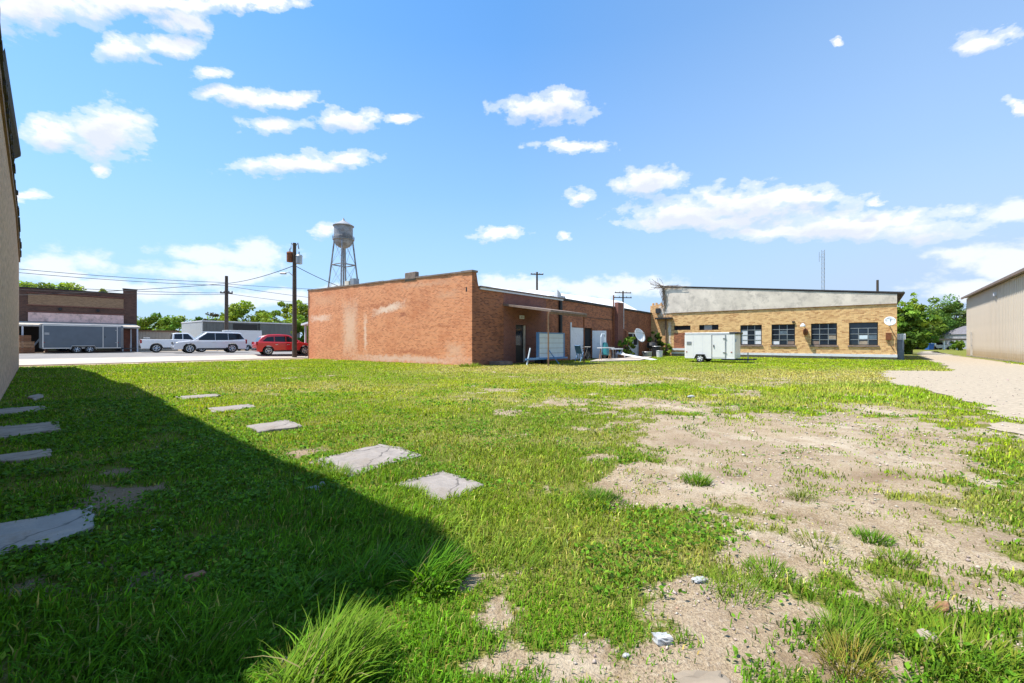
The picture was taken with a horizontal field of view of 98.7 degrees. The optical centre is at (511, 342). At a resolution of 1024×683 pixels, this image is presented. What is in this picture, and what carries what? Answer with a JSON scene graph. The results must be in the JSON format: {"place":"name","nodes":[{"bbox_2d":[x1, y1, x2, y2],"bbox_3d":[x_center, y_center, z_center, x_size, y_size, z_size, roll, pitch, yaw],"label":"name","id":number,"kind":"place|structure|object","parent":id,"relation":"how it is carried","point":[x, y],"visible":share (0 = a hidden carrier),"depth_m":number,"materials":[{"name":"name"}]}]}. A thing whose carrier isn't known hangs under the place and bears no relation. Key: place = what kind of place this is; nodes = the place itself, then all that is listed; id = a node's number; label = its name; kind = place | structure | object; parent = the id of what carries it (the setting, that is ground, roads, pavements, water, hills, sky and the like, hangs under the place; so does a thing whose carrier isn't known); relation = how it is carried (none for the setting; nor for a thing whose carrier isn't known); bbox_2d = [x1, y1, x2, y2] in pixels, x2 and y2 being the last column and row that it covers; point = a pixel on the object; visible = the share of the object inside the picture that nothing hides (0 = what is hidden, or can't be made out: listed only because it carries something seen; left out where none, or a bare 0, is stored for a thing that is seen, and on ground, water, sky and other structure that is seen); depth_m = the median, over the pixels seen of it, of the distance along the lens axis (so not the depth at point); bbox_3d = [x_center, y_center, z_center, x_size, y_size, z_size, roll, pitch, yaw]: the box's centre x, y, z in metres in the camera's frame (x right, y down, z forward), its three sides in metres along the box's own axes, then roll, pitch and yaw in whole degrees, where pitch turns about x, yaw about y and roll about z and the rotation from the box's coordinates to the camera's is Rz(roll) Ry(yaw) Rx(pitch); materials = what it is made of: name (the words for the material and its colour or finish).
{"place":"outdoors","nodes":[
{"label":"outdoors","id":0,"kind":"place"},
{"bbox_2d":[19,350,291,358],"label":"road","id":1,"kind":"structure","parent":0,"point":[106,354],"depth_m":35.58,"materials":[{"name":"asphalt"}]},
{"bbox_2d":[19,335,34,353],"bbox_3d":[-43.352,0.128,39.247,1.017,1.615,1.000,0,0,39],"label":"crate stack","id":2,"kind":"object","parent":1,"relation":"on","point":[24,338],"visible":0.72,"depth_m":38.93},
{"bbox_2d":[39,323,136,352],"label":"cargo trailer","id":3,"kind":"object","parent":1,"relation":"on","point":[76,338],"visible":0.98,"depth_m":40.20,"materials":[{"name":"metal"}]},
{"bbox_2d":[138,333,206,352],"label":"pickup truck","id":4,"kind":"object","parent":1,"relation":"on","point":[148,343],"visible":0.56,"depth_m":42.56,"materials":[{"name":"white paint"}]},
{"bbox_2d":[170,331,246,352],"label":"parked car","id":5,"kind":"object","parent":1,"relation":"on","point":[231,342],"visible":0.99,"depth_m":40.96,"materials":[{"name":"white paint"}]},
{"bbox_2d":[220,276,232,329],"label":"utility pole","id":6,"kind":"object","parent":1,"relation":"on","point":[226,317],"visible":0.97,"depth_m":53.32,"materials":[{"name":"brown wood"}]},
{"bbox_2d":[22,285,197,292],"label":"power line","id":7,"kind":"object","parent":6,"relation":"attached to","point":[115,290],"visible":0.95,"depth_m":45.26,"materials":[{"name":"black metal"}]},
{"bbox_2d":[19,289,224,294],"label":"power line","id":8,"kind":"object","parent":6,"relation":"attached to","point":[130,293],"visible":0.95,"depth_m":49.18,"materials":[{"name":"black metal"}]},
{"bbox_2d":[19,272,224,285],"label":"power line","id":9,"kind":"object","parent":6,"relation":"attached to","point":[118,280],"visible":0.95,"depth_m":45.47,"materials":[{"name":"black metal"}]},
{"bbox_2d":[22,269,225,282],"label":"power line","id":10,"kind":"object","parent":6,"relation":"attached to","point":[114,276],"visible":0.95,"depth_m":44.89,"materials":[{"name":"black metal"}]},
{"bbox_2d":[27,266,292,294],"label":"power line","id":11,"kind":"object","parent":6,"relation":"attached to","point":[159,288],"visible":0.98,"depth_m":44.74,"materials":[{"name":"black metal"}]},
{"bbox_2d":[217,330,261,350],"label":"cargo trailer","id":12,"kind":"object","parent":1,"relation":"on","point":[251,336],"visible":0.51,"depth_m":52.82,"materials":[{"name":"white paint"}]},
{"bbox_2d":[251,334,307,354],"bbox_3d":[-19.702,0.137,38.138,4.770,1.756,2.320,0,0,-40],"label":"parked car","id":13,"kind":"object","parent":1,"relation":"on","point":[277,342],"visible":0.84,"depth_m":37.00,"materials":[{"name":"red paint"}]},
{"bbox_2d":[19,354,307,364],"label":"pavement","id":14,"kind":"structure","parent":0,"point":[104,360],"depth_m":29.90,"materials":[{"name":"concrete"}]},
{"bbox_2d":[280,243,302,356],"bbox_3d":[-18.465,-3.461,36.819,1.860,9.896,0.560,0,0,0],"label":"utility pole","id":15,"kind":"object","parent":14,"relation":"on","point":[294,258],"visible":0.98,"depth_m":36.68,"materials":[{"name":"brown wood"}]},
{"bbox_2d":[0,356,1023,682],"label":"grass","id":16,"kind":"structure","parent":0,"point":[422,520],"depth_m":3.18,"materials":[{"name":"plant"}]},
{"bbox_2d":[0,349,1023,682],"bbox_3d":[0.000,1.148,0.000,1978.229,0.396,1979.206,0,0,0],"label":"ground","id":17,"kind":"structure","parent":0,"point":[714,647],"depth_m":3.42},
{"bbox_2d":[0,25,21,399],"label":"stucco building","id":18,"kind":"structure","parent":17,"relation":"on","point":[10,238],"depth_m":12.30,"materials":[{"name":"paint"}]},
{"bbox_2d":[0,406,46,415],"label":"concrete slab","id":19,"kind":"structure","parent":17,"relation":"on","point":[10,410],"depth_m":8.39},
{"bbox_2d":[0,449,51,463],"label":"concrete slab","id":20,"kind":"structure","parent":17,"relation":"on","point":[21,456],"depth_m":4.96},
{"bbox_2d":[0,421,60,438],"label":"concrete slab","id":21,"kind":"structure","parent":17,"relation":"on","point":[23,429],"depth_m":6.53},
{"bbox_2d":[27,394,43,400],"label":"concrete slab","id":22,"kind":"structure","parent":17,"relation":"on","point":[35,397],"depth_m":10.34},
{"bbox_2d":[0,505,94,554],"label":"concrete slab","id":23,"kind":"structure","parent":17,"relation":"on","point":[20,533],"depth_m":2.99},
{"bbox_2d":[19,281,86,290],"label":"leafy tree","id":24,"kind":"object","parent":17,"relation":"on","point":[67,286],"visible":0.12,"depth_m":65.80,"materials":[{"name":"green plant"}]},
{"bbox_2d":[19,286,139,352],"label":"brown brick building","id":25,"kind":"structure","parent":17,"relation":"on","point":[75,307],"depth_m":43.85,"materials":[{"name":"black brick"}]},
{"bbox_2d":[48,348,119,350],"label":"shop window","id":26,"kind":"structure","parent":25,"relation":"in","point":[98,349],"depth_m":45.11,"materials":[{"name":"glass"}]},
{"bbox_2d":[122,329,131,350],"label":"shop door","id":27,"kind":"structure","parent":25,"relation":"in","point":[127,334],"depth_m":46.88,"materials":[{"name":"brown wood"}]},
{"bbox_2d":[11,603,164,682],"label":"grass tuft","id":28,"kind":"object","parent":17,"relation":"on","point":[73,675],"visible":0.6,"depth_m":1.79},
{"bbox_2d":[137,312,168,329],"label":"leafy tree","id":29,"kind":"object","parent":17,"relation":"on","point":[143,324],"visible":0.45,"depth_m":86.43,"materials":[{"name":"green plant"}]},
{"bbox_2d":[138,330,179,350],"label":"shed","id":30,"kind":"structure","parent":17,"relation":"on","point":[158,334],"depth_m":51.95,"materials":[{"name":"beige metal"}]},
{"bbox_2d":[158,315,186,332],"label":"leafy tree","id":31,"kind":"object","parent":17,"relation":"on","point":[174,323],"visible":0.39,"depth_m":84.31,"materials":[{"name":"green plant"}]},
{"bbox_2d":[184,569,205,584],"bbox_3d":[-1.713,1.279,2.376,0.067,0.072,0.098,-6,-5,38],"label":"brick piece","id":32,"kind":"object","parent":17,"relation":"on","point":[197,573],"visible":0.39,"depth_m":2.37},
{"bbox_2d":[109,587,284,682],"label":"grass tuft","id":33,"kind":"object","parent":17,"relation":"on","point":[215,637],"visible":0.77,"depth_m":1.78,"materials":[{"name":"plant"}]},
{"bbox_2d":[176,394,220,398],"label":"concrete slab","id":34,"kind":"structure","parent":17,"relation":"on","point":[202,395],"depth_m":10.46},
{"bbox_2d":[209,404,255,412],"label":"concrete slab","id":35,"kind":"structure","parent":17,"relation":"on","point":[232,407],"depth_m":8.66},
{"bbox_2d":[181,320,299,349],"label":"metal warehouse","id":36,"kind":"structure","parent":17,"relation":"on","point":[194,329],"depth_m":62.94,"materials":[{"name":"white paint"}]},
{"bbox_2d":[217,300,272,321],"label":"leafy tree","id":37,"kind":"object","parent":17,"relation":"on","point":[236,311],"visible":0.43,"depth_m":82.32,"materials":[{"name":"green plant"}]},
{"bbox_2d":[246,420,301,433],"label":"concrete slab","id":38,"kind":"structure","parent":17,"relation":"on","point":[279,425],"depth_m":6.67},
{"bbox_2d":[258,299,307,322],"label":"leafy tree","id":39,"kind":"object","parent":17,"relation":"on","point":[302,311],"visible":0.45,"depth_m":79.15,"materials":[{"name":"green plant"}]},
{"bbox_2d":[249,635,341,682],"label":"grass tuft","id":40,"kind":"object","parent":17,"relation":"on","point":[282,666],"visible":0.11,"depth_m":1.71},
{"bbox_2d":[291,320,307,346],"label":"leafy tree","id":41,"kind":"object","parent":17,"relation":"on","point":[300,328],"visible":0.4,"depth_m":61.22,"materials":[{"name":"green plant"}]},
{"bbox_2d":[254,557,357,619],"bbox_3d":[-1.014,1.216,2.220,0.516,0.192,0.514,0,0,0],"label":"grass tuft","id":42,"kind":"object","parent":17,"relation":"on","point":[284,584],"visible":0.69,"depth_m":2.24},
{"bbox_2d":[238,581,409,682],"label":"grass tuft","id":43,"kind":"object","parent":17,"relation":"on","point":[359,640],"visible":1,"depth_m":1.66,"materials":[{"name":"plant"}]},
{"bbox_2d":[314,462,355,481],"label":"grass tuft","id":44,"kind":"object","parent":17,"relation":"on","point":[334,471],"visible":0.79,"depth_m":4.22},
{"bbox_2d":[328,218,357,286],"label":"water tower","id":45,"kind":"structure","parent":17,"relation":"on","point":[343,238],"depth_m":128.49,"materials":[{"name":"metal"}]},
{"bbox_2d":[309,444,420,478],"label":"concrete slab","id":46,"kind":"structure","parent":17,"relation":"on","point":[358,459],"depth_m":4.87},
{"bbox_2d":[326,532,421,597],"bbox_3d":[-0.747,1.196,2.435,0.549,0.224,0.531,0,0,37],"label":"grass tuft","id":47,"kind":"object","parent":17,"relation":"on","point":[386,559],"visible":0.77,"depth_m":2.41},
{"bbox_2d":[384,478,431,501],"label":"grass tuft","id":48,"kind":"object","parent":17,"relation":"on","point":[411,490],"visible":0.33,"depth_m":3.71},
{"bbox_2d":[383,529,479,598],"bbox_3d":[-0.427,1.169,2.355,0.558,0.258,0.553,0,0,0],"label":"grass tuft","id":49,"kind":"object","parent":17,"relation":"on","point":[429,564],"visible":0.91,"depth_m":2.34,"materials":[{"name":"plant"}]},
{"bbox_2d":[395,471,483,507],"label":"concrete slab","id":50,"kind":"structure","parent":17,"relation":"on","point":[442,483],"depth_m":3.96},
{"bbox_2d":[301,270,651,364],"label":"brick building","id":51,"kind":"structure","parent":17,"relation":"on","point":[455,318],"depth_m":29.41,"materials":[{"name":"brick"}]},
{"bbox_2d":[516,325,522,361],"bbox_3d":[0.422,0.043,28.457,0.060,2.393,0.903,0,0,39],"label":"back door","id":52,"kind":"structure","parent":51,"relation":"in","point":[519,328],"depth_m":28.50,"materials":[{"name":"black metal"}]},
{"bbox_2d":[572,327,582,358],"bbox_3d":[5.071,0.026,34.124,0.060,2.428,1.964,0,0,39],"label":"white door","id":53,"kind":"structure","parent":51,"relation":"in","point":[577,333],"depth_m":33.96,"materials":[{"name":"paint"}]},
{"bbox_2d":[585,328,590,357],"bbox_3d":[6.049,0.026,35.483,0.020,2.428,1.219,0,0,39],"label":"dark doorway","id":54,"kind":"structure","parent":51,"relation":"in","point":[587,330],"depth_m":35.66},
{"bbox_2d":[592,331,605,357],"bbox_3d":[7.142,0.116,35.965,1.244,2.248,0.054,0,0,-13],"label":"open white door","id":55,"kind":"structure","parent":51,"relation":"in","point":[596,335],"depth_m":35.89,"materials":[{"name":"paint"}]},
{"bbox_2d":[603,329,610,346],"bbox_3d":[8.140,-0.376,37.970,0.060,1.552,1.563,0,0,39],"label":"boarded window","id":56,"kind":"structure","parent":51,"relation":"in","point":[608,332],"depth_m":38.23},
{"bbox_2d":[628,332,637,354],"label":"white screen door","id":57,"kind":"structure","parent":51,"relation":"in","point":[635,350],"depth_m":42.71,"materials":[{"name":"paint"}]},
{"bbox_2d":[489,361,511,364],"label":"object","id":58,"kind":"object","parent":17,"relation":"on","point":[500,362],"visible":0.64,"depth_m":25.73,"materials":[{"name":"wood"}]},
{"bbox_2d":[0,383,1023,682],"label":"clover leaves","id":59,"kind":"object","parent":17,"relation":"on","point":[42,509],"visible":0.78,"depth_m":3.37,"materials":[{"name":"green plant"}]},
{"bbox_2d":[485,528,558,572],"bbox_3d":[0.055,1.227,2.634,0.496,0.145,0.465,0,0,0],"label":"grass tuft","id":60,"kind":"object","parent":17,"relation":"on","point":[535,551],"visible":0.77,"depth_m":2.62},
{"bbox_2d":[25,372,1023,679],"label":"loose stones","id":61,"kind":"object","parent":17,"relation":"on","point":[769,500],"visible":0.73,"depth_m":4.12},
{"bbox_2d":[525,332,567,364],"bbox_3d":[2.009,0.338,27.230,1.530,1.989,4.493,0,0,39],"label":"portable sign","id":62,"kind":"object","parent":17,"relation":"on","point":[556,345],"visible":0.95,"depth_m":27.37,"materials":[{"name":"blue paint"}]},
{"bbox_2d":[574,345,582,361],"bbox_3d":[4.676,0.726,30.633,0.480,1.175,0.597,0,0,39],"label":"folding chair","id":63,"kind":"object","parent":17,"relation":"on","point":[578,349],"visible":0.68,"depth_m":30.54,"materials":[{"name":"blue paint"}]},
{"bbox_2d":[573,485,615,502],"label":"grass tuft","id":64,"kind":"object","parent":17,"relation":"on","point":[593,493],"visible":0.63,"depth_m":3.66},
{"bbox_2d":[575,489,627,510],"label":"grass tuft","id":65,"kind":"object","parent":17,"relation":"on","point":[614,498],"visible":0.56,"depth_m":3.58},
{"bbox_2d":[590,357,650,361],"bbox_3d":[8.478,1.305,34.654,3.764,0.190,11.458,0,0,23],"label":"concrete pad","id":66,"kind":"object","parent":17,"relation":"on","point":[620,359],"visible":0.43,"depth_m":32.27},
{"bbox_2d":[600,334,609,358],"bbox_3d":[7.324,0.276,34.387,0.530,2.038,0.980,0,0,39],"label":"hand cart","id":67,"kind":"object","parent":66,"relation":"on","point":[604,352],"visible":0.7,"depth_m":34.22,"materials":[{"name":"teal plastic"}]},
{"bbox_2d":[617,336,635,356],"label":"wild bush","id":68,"kind":"object","parent":17,"relation":"on","point":[626,350],"visible":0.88,"depth_m":38.48,"materials":[{"name":"green plant"}]},
{"bbox_2d":[617,353,656,359],"bbox_3d":[9.722,1.080,34.674,0.561,0.500,3.641,0,0,-36],"label":"white plank","id":69,"kind":"object","parent":17,"relation":"on","point":[620,355],"visible":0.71,"depth_m":34.94,"materials":[{"name":"paint"}]},
{"bbox_2d":[635,328,644,355],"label":"satellite dish","id":70,"kind":"object","parent":17,"relation":"on","point":[640,335],"visible":0.98,"depth_m":40.53,"materials":[{"name":"white paint"}]},
{"bbox_2d":[647,331,664,353],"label":"wild bush","id":71,"kind":"object","parent":17,"relation":"on","point":[658,339],"visible":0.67,"depth_m":44.17,"materials":[{"name":"green plant"}]},
{"bbox_2d":[651,632,673,645],"bbox_3d":[0.651,1.284,1.909,0.079,0.037,0.058,4,-10,-11],"label":"broken block","id":72,"kind":"object","parent":17,"relation":"on","point":[659,639],"depth_m":1.89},
{"bbox_2d":[680,469,714,486],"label":"grass tuft","id":73,"kind":"object","parent":17,"relation":"on","point":[701,479],"visible":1,"depth_m":4.04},
{"bbox_2d":[691,576,708,583],"bbox_3d":[1.021,1.292,2.396,0.095,0.028,0.054,2,-8,-17],"label":"broken block","id":74,"kind":"object","parent":17,"relation":"on","point":[698,579],"depth_m":2.38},
{"bbox_2d":[673,670,730,682],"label":"flagstone","id":75,"kind":"object","parent":17,"relation":"on","point":[691,676],"visible":0.99,"depth_m":1.68,"materials":[{"name":"stone"}]},
{"bbox_2d":[685,332,756,361],"bbox_3d":[14.040,0.290,29.585,4.275,2.020,2.080,0,0,39],"label":"cargo trailer","id":76,"kind":"object","parent":17,"relation":"on","point":[702,347],"visible":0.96,"depth_m":29.14,"materials":[{"name":"white metal"}]},
{"bbox_2d":[693,562,781,608],"bbox_3d":[1.172,1.260,2.316,0.426,0.103,0.409,0,0,0],"label":"grass tuft","id":77,"kind":"object","parent":17,"relation":"on","point":[716,578],"visible":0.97,"depth_m":2.30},
{"bbox_2d":[737,552,795,581],"bbox_3d":[1.443,1.261,2.486,0.319,0.098,0.308,0,0,0],"label":"grass tuft","id":78,"kind":"object","parent":17,"relation":"on","point":[767,562],"visible":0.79,"depth_m":2.52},
{"bbox_2d":[650,286,904,359],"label":"tan brick building","id":79,"kind":"structure","parent":17,"relation":"on","point":[807,323],"depth_m":38.13,"materials":[{"name":"brick"}]},
{"bbox_2d":[648,279,685,311],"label":"dead vine","id":80,"kind":"object","parent":79,"relation":"hanging from","point":[662,289],"visible":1,"depth_m":44.64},
{"bbox_2d":[700,325,717,329],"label":"slot window","id":81,"kind":"structure","parent":79,"relation":"in","point":[702,327],"depth_m":42.22,"materials":[{"name":"grey glass"}]},
{"bbox_2d":[740,325,762,346],"bbox_3d":[21.667,-0.650,39.886,1.899,1.940,0.240,0,0,39],"label":"window","id":82,"kind":"structure","parent":79,"relation":"in","point":[751,336],"depth_m":39.90,"materials":[{"name":"glass"}]},
{"bbox_2d":[770,324,795,346],"bbox_3d":[23.615,-0.650,38.318,1.914,1.940,0.240,0,0,39],"label":"window","id":83,"kind":"structure","parent":79,"relation":"in","point":[783,335],"depth_m":38.35,"materials":[{"name":"glass"}]},
{"bbox_2d":[810,323,837,346],"bbox_3d":[25.871,-0.650,36.503,1.921,1.940,0.240,0,0,39],"label":"window","id":84,"kind":"structure","parent":79,"relation":"in","point":[822,335],"depth_m":36.56,"materials":[{"name":"glass"}]},
{"bbox_2d":[848,322,878,346],"bbox_3d":[27.863,-0.650,34.901,1.955,1.940,0.240,0,0,39],"label":"window","id":85,"kind":"structure","parent":79,"relation":"in","point":[860,334],"depth_m":34.92,"materials":[{"name":"glass"}]},
{"bbox_2d":[884,317,895,325],"bbox_3d":[28.750,-1.658,33.549,0.668,0.708,0.679,0,0,0],"label":"satellite dish","id":86,"kind":"object","parent":79,"relation":"attached to","point":[889,321],"visible":1,"depth_m":33.46,"materials":[{"name":"white paint"}]},
{"bbox_2d":[783,486,819,502],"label":"grass tuft","id":87,"kind":"object","parent":17,"relation":"on","point":[801,496],"visible":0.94,"depth_m":3.65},
{"bbox_2d":[791,526,847,554],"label":"grass tuft","id":88,"kind":"object","parent":17,"relation":"on","point":[815,536],"visible":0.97,"depth_m":2.85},
{"bbox_2d":[821,250,824,289],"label":"radio mast","id":89,"kind":"object","parent":17,"relation":"on","point":[823,271],"visible":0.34,"depth_m":82.13,"materials":[{"name":"metal"}]},
{"bbox_2d":[800,598,892,655],"bbox_3d":[1.464,1.225,1.919,0.358,0.169,0.326,0,0,0],"label":"grass tuft","id":90,"kind":"object","parent":17,"relation":"on","point":[845,619],"visible":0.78,"depth_m":1.95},
{"bbox_2d":[807,622,905,682],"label":"grass tuft","id":91,"kind":"object","parent":17,"relation":"on","point":[842,653],"visible":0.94,"depth_m":1.77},
{"bbox_2d":[850,524,898,546],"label":"grass tuft","id":92,"kind":"object","parent":17,"relation":"on","point":[865,534],"visible":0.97,"depth_m":2.87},
{"bbox_2d":[870,543,926,568],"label":"grass tuft","id":93,"kind":"object","parent":17,"relation":"on","point":[905,556],"visible":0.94,"depth_m":2.63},
{"bbox_2d":[897,340,903,359],"bbox_3d":[30.002,0.585,34.005,0.410,1.630,0.815,0,0,39],"label":"metal cabinet","id":94,"kind":"object","parent":17,"relation":"on","point":[900,349],"visible":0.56,"depth_m":33.69,"materials":[{"name":"metal"}]},
{"bbox_2d":[861,576,952,620],"bbox_3d":[1.910,1.238,2.143,0.378,0.142,0.329,0,0,0],"label":"grass tuft","id":95,"kind":"object","parent":17,"relation":"on","point":[897,596],"visible":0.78,"depth_m":2.17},
{"bbox_2d":[897,291,917,311],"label":"leafy tree","id":96,"kind":"object","parent":17,"relation":"on","point":[914,300],"visible":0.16,"depth_m":57.04,"materials":[{"name":"green plant"}]},
{"bbox_2d":[902,331,918,354],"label":"wild bush","id":97,"kind":"object","parent":17,"relation":"on","point":[911,340],"visible":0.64,"depth_m":49.21,"materials":[{"name":"green plant"}]},
{"bbox_2d":[897,303,942,353],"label":"leafy tree","id":98,"kind":"object","parent":17,"relation":"on","point":[912,318],"visible":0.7,"depth_m":50.56,"materials":[{"name":"green plant"}]},
{"bbox_2d":[917,628,937,645],"bbox_3d":[1.789,1.269,1.896,0.096,0.060,0.064,3,-1,-29],"label":"stone chip","id":99,"kind":"object","parent":17,"relation":"on","point":[919,631],"visible":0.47,"depth_m":1.89,"materials":[{"name":"stone"}]},
{"bbox_2d":[928,342,950,349],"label":"parked car","id":100,"kind":"object","parent":17,"relation":"on","point":[938,345],"visible":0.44,"depth_m":85.32,"materials":[{"name":"white paint"}]},
{"bbox_2d":[915,293,965,338],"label":"leafy tree","id":101,"kind":"object","parent":17,"relation":"on","point":[943,324],"visible":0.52,"depth_m":98.86,"materials":[{"name":"green plant"}]},
{"bbox_2d":[933,601,949,612],"bbox_3d":[2.099,1.280,2.144,0.098,0.044,0.051,-14,2,-28],"label":"brick piece","id":102,"kind":"object","parent":17,"relation":"on","point":[947,605],"visible":0.72,"depth_m":2.13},
{"bbox_2d":[870,606,1023,682],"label":"grass tuft","id":103,"kind":"object","parent":17,"relation":"on","point":[973,638],"visible":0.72,"depth_m":1.83,"materials":[{"name":"plant"}]},
{"bbox_2d":[940,301,965,328],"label":"leafy tree","id":104,"kind":"object","parent":17,"relation":"on","point":[963,314],"visible":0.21,"depth_m":104.54,"materials":[{"name":"green plant"}]},
{"bbox_2d":[949,340,965,350],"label":"round bush","id":105,"kind":"object","parent":17,"relation":"on","point":[960,345],"visible":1,"depth_m":75.70,"materials":[{"name":"green plant"}]},
{"bbox_2d":[961,268,1023,362],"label":"metal building","id":106,"kind":"structure","parent":17,"relation":"on","point":[995,320],"depth_m":33.33,"materials":[{"name":"metal"}]},
{"bbox_2d":[970,332,972,355],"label":"side door","id":107,"kind":"structure","parent":106,"relation":"in","point":[971,333],"depth_m":41.70,"materials":[{"name":"metal"}]},
{"bbox_2d":[0,0,1023,337],"label":"sky","id":108,"kind":"structure","parent":0,"point":[598,148],"materials":[{"name":"blue"}]},
{"bbox_2d":[915,326,965,349],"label":"carport house","id":109,"kind":"structure","parent":0,"point":[957,334],"depth_m":95.83,"materials":[{"name":"stone"}]},
{"bbox_2d":[877,351,1023,434],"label":"gravel drive","id":110,"kind":"structure","parent":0,"point":[972,370],"depth_m":14.72,"materials":[{"name":"gravel"}]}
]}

